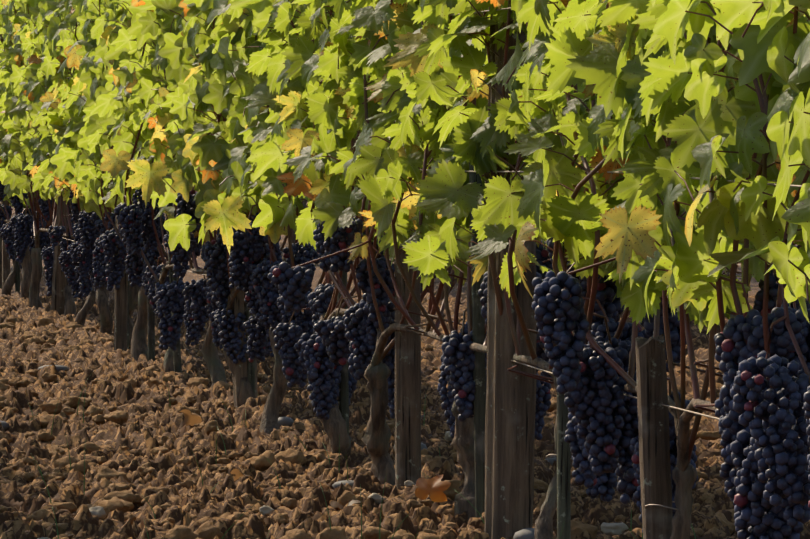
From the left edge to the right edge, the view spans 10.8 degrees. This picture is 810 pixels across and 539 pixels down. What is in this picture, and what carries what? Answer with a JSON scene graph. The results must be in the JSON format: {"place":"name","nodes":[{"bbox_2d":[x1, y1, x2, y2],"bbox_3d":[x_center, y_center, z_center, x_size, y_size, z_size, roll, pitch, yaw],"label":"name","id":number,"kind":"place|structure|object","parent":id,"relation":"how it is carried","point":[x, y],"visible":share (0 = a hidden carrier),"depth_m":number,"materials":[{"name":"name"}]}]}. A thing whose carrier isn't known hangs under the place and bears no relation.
{"place":"outdoors","nodes":[
{"label":"outdoors","id":0,"kind":"place"},
{"bbox_2d":[0,202,809,538],"bbox_3d":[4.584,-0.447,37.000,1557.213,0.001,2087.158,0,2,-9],"label":"soil","id":1,"kind":"structure","parent":0,"point":[140,440],"depth_m":9.49,"materials":[{"name":"soil"}]},
{"bbox_2d":[1,200,9,288],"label":"post","id":2,"kind":"object","parent":1,"relation":"on","point":[5,265],"visible":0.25,"depth_m":19.73,"materials":[{"name":"brown wood"}]},
{"bbox_2d":[0,32,14,288],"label":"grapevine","id":3,"kind":"object","parent":1,"relation":"on","point":[1,239],"visible":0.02,"depth_m":20.09,"materials":[{"name":"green plant"}]},
{"bbox_2d":[0,0,16,295],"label":"grapevine row","id":4,"kind":"object","parent":1,"relation":"on","point":[6,234],"visible":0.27,"depth_m":18.98,"materials":[{"name":"green plant"}]},
{"bbox_2d":[0,0,54,297],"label":"grapevine row","id":5,"kind":"object","parent":1,"relation":"on","point":[17,203],"visible":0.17,"depth_m":18.39,"materials":[{"name":"green plant"}]},
{"bbox_2d":[0,0,56,308],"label":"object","id":6,"kind":"object","parent":1,"relation":"on","point":[24,229],"visible":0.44,"depth_m":17.68,"materials":[{"name":"green plant"}]},
{"bbox_2d":[7,0,82,315],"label":"grapevine","id":7,"kind":"object","parent":1,"relation":"on","point":[39,149],"visible":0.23,"depth_m":16.84,"materials":[{"name":"green plant"}]},
{"bbox_2d":[50,69,73,315],"bbox_3d":[-1.326,-0.348,16.829,0.144,1.356,0.071,1,2,27],"label":"post","id":8,"kind":"object","parent":1,"relation":"on","point":[59,282],"visible":0.15,"depth_m":16.83,"materials":[{"name":"brown wood"}]},
{"bbox_2d":[30,0,105,326],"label":"grapevine","id":9,"kind":"object","parent":1,"relation":"on","point":[53,61],"visible":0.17,"depth_m":16.08,"materials":[{"name":"green plant"}]},
{"bbox_2d":[41,0,113,333],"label":"grapevine","id":10,"kind":"object","parent":1,"relation":"on","point":[66,121],"visible":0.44,"depth_m":15.22,"materials":[{"name":"green plant"}]},
{"bbox_2d":[40,0,138,344],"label":"grapevine","id":11,"kind":"object","parent":1,"relation":"on","point":[109,269],"visible":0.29,"depth_m":14.45,"materials":[{"name":"green plant"}]},
{"bbox_2d":[114,216,127,350],"bbox_3d":[-0.936,0.056,14.212,0.054,0.712,0.051,0,2,-9],"label":"post","id":12,"kind":"object","parent":1,"relation":"on","point":[120,314],"visible":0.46,"depth_m":14.20,"materials":[{"name":"brown wood"}]},
{"bbox_2d":[76,0,183,360],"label":"grapevine","id":13,"kind":"object","parent":1,"relation":"on","point":[124,138],"visible":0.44,"depth_m":13.55,"materials":[{"name":"green plant"}]},
{"bbox_2d":[100,0,216,372],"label":"grapevine","id":14,"kind":"object","parent":1,"relation":"on","point":[162,292],"visible":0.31,"depth_m":12.80,"materials":[{"name":"green plant"}]},
{"bbox_2d":[138,0,226,389],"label":"grapevine","id":15,"kind":"object","parent":1,"relation":"on","point":[173,55],"visible":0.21,"depth_m":11.98,"materials":[{"name":"green plant"}]},
{"bbox_2d":[151,0,308,405],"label":"grapevine","id":16,"kind":"object","parent":1,"relation":"on","point":[201,108],"visible":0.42,"depth_m":11.09,"materials":[{"name":"green plant"}]},
{"bbox_2d":[230,286,257,407],"bbox_3d":[-0.417,-0.172,11.130,0.078,1.359,0.094,0,2,-9],"label":"post","id":17,"kind":"object","parent":1,"relation":"on","point":[239,370],"visible":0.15,"depth_m":11.10,"materials":[{"name":"brown wood"}]},
{"bbox_2d":[206,0,320,434],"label":"grapevine","id":18,"kind":"object","parent":1,"relation":"on","point":[251,165],"visible":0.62,"depth_m":10.20,"materials":[{"name":"green plant"}]},
{"bbox_2d":[0,365,555,538],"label":"pebbles","id":19,"kind":"object","parent":1,"relation":"on","point":[526,533],"visible":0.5,"depth_m":9.19,"materials":[{"name":"grey stone"}]},
{"bbox_2d":[116,363,450,524],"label":"fallen leaves","id":20,"kind":"object","parent":1,"relation":"on","point":[435,487],"visible":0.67,"depth_m":7.92,"materials":[{"name":"orange plant"}]},
{"bbox_2d":[282,228,295,261],"bbox_3d":[-0.618,-0.686,23.187,0.398,1.533,1.100,0,2,-9],"label":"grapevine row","id":21,"kind":"object","parent":1,"relation":"on","point":[293,234],"depth_m":23.22,"materials":[{"name":"green plant"}]},
{"bbox_2d":[15,162,570,538],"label":"tutor stakes","id":22,"kind":"object","parent":1,"relation":"on","point":[563,460],"visible":0.19,"depth_m":7.82,"materials":[{"name":"brown wood"}]},
{"bbox_2d":[472,415,677,509],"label":"trunk ties","id":23,"kind":"object","parent":22,"relation":"attached to","point":[550,455],"visible":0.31,"depth_m":6.29,"materials":[{"name":"beige metal"}]},
{"bbox_2d":[243,0,390,457],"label":"grapevine","id":24,"kind":"object","parent":1,"relation":"on","point":[322,353],"visible":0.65,"depth_m":9.43,"materials":[{"name":"green plant"}]},
{"bbox_2d":[37,356,691,538],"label":"pale stones","id":25,"kind":"object","parent":1,"relation":"on","point":[606,528],"visible":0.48,"depth_m":7.84,"materials":[{"name":"beige stone"}]},
{"bbox_2d":[267,0,538,484],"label":"grapevine","id":26,"kind":"object","parent":1,"relation":"on","point":[357,69],"visible":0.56,"depth_m":8.71,"materials":[{"name":"green plant"}]},
{"bbox_2d":[0,315,806,538],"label":"soil clods","id":27,"kind":"object","parent":1,"relation":"on","point":[122,498],"visible":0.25,"depth_m":9.11,"materials":[{"name":"soil"}]},
{"bbox_2d":[395,2,420,489],"bbox_3d":[0.009,-0.044,8.636,0.056,1.258,0.087,1,2,18],"label":"post","id":28,"kind":"object","parent":1,"relation":"on","point":[407,405],"visible":0.29,"depth_m":8.61,"materials":[{"name":"brown wood"}]},
{"bbox_2d":[440,228,456,300],"bbox_3d":[0.195,-0.530,18.233,0.436,1.526,1.138,0,2,-9],"label":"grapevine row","id":29,"kind":"object","parent":1,"relation":"on","point":[454,282],"visible":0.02,"depth_m":18.28,"materials":[{"name":"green plant"}]},
{"bbox_2d":[351,0,556,519],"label":"grapevine","id":30,"kind":"object","parent":1,"relation":"on","point":[416,122],"visible":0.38,"depth_m":7.94,"materials":[{"name":"green plant"}]},
{"bbox_2d":[484,11,536,538],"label":"post","id":31,"kind":"object","parent":1,"relation":"on","point":[509,439],"visible":0.62,"depth_m":7.51,"materials":[{"name":"brown wood"}]},
{"bbox_2d":[0,1,801,437],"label":"trellis wires","id":32,"kind":"object","parent":31,"relation":"attached to","point":[772,183],"visible":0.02,"depth_m":6.54,"materials":[{"name":"grey metal"}]},
{"bbox_2d":[412,0,686,538],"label":"grapevine","id":33,"kind":"object","parent":1,"relation":"on","point":[528,125],"visible":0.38,"depth_m":7.13,"materials":[{"name":"green plant"}]},
{"bbox_2d":[635,334,672,538],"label":"wooden post","id":34,"kind":"object","parent":1,"relation":"on","point":[654,444],"visible":0.98,"depth_m":6.31,"materials":[{"name":"brown wood"}]},
{"bbox_2d":[514,0,809,538],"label":"grapevine","id":35,"kind":"object","parent":1,"relation":"on","point":[648,138],"visible":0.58,"depth_m":6.24,"materials":[{"name":"green plant"}]},
{"bbox_2d":[125,159,661,284],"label":"grape leaves","id":36,"kind":"object","parent":35,"relation":"attached to","point":[623,235],"visible":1,"depth_m":5.77,"materials":[{"name":"yellow plant"}]},
{"bbox_2d":[651,0,809,538],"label":"grapevine row","id":37,"kind":"object","parent":1,"relation":"on","point":[765,108],"visible":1,"depth_m":5.58,"materials":[{"name":"green plant"}]},
{"bbox_2d":[725,262,740,339],"bbox_3d":[0.969,-0.371,13.351,0.413,1.499,1.092,0,2,-9],"label":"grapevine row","id":38,"kind":"object","parent":1,"relation":"on","point":[728,274],"depth_m":13.38,"materials":[{"name":"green plant"}]},
{"bbox_2d":[736,11,809,282],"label":"grapevine row","id":39,"kind":"object","parent":1,"relation":"on","point":[806,18],"depth_m":12.13,"materials":[{"name":"green plant"}]},
{"bbox_2d":[768,187,809,297],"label":"grapevine row","id":40,"kind":"object","parent":1,"relation":"on","point":[798,213],"visible":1,"depth_m":5.11,"materials":[{"name":"green plant"}]},
{"bbox_2d":[785,9,809,210],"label":"grapevine row","id":41,"kind":"object","parent":1,"relation":"on","point":[808,10],"depth_m":11.98,"materials":[{"name":"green plant"}]}
]}

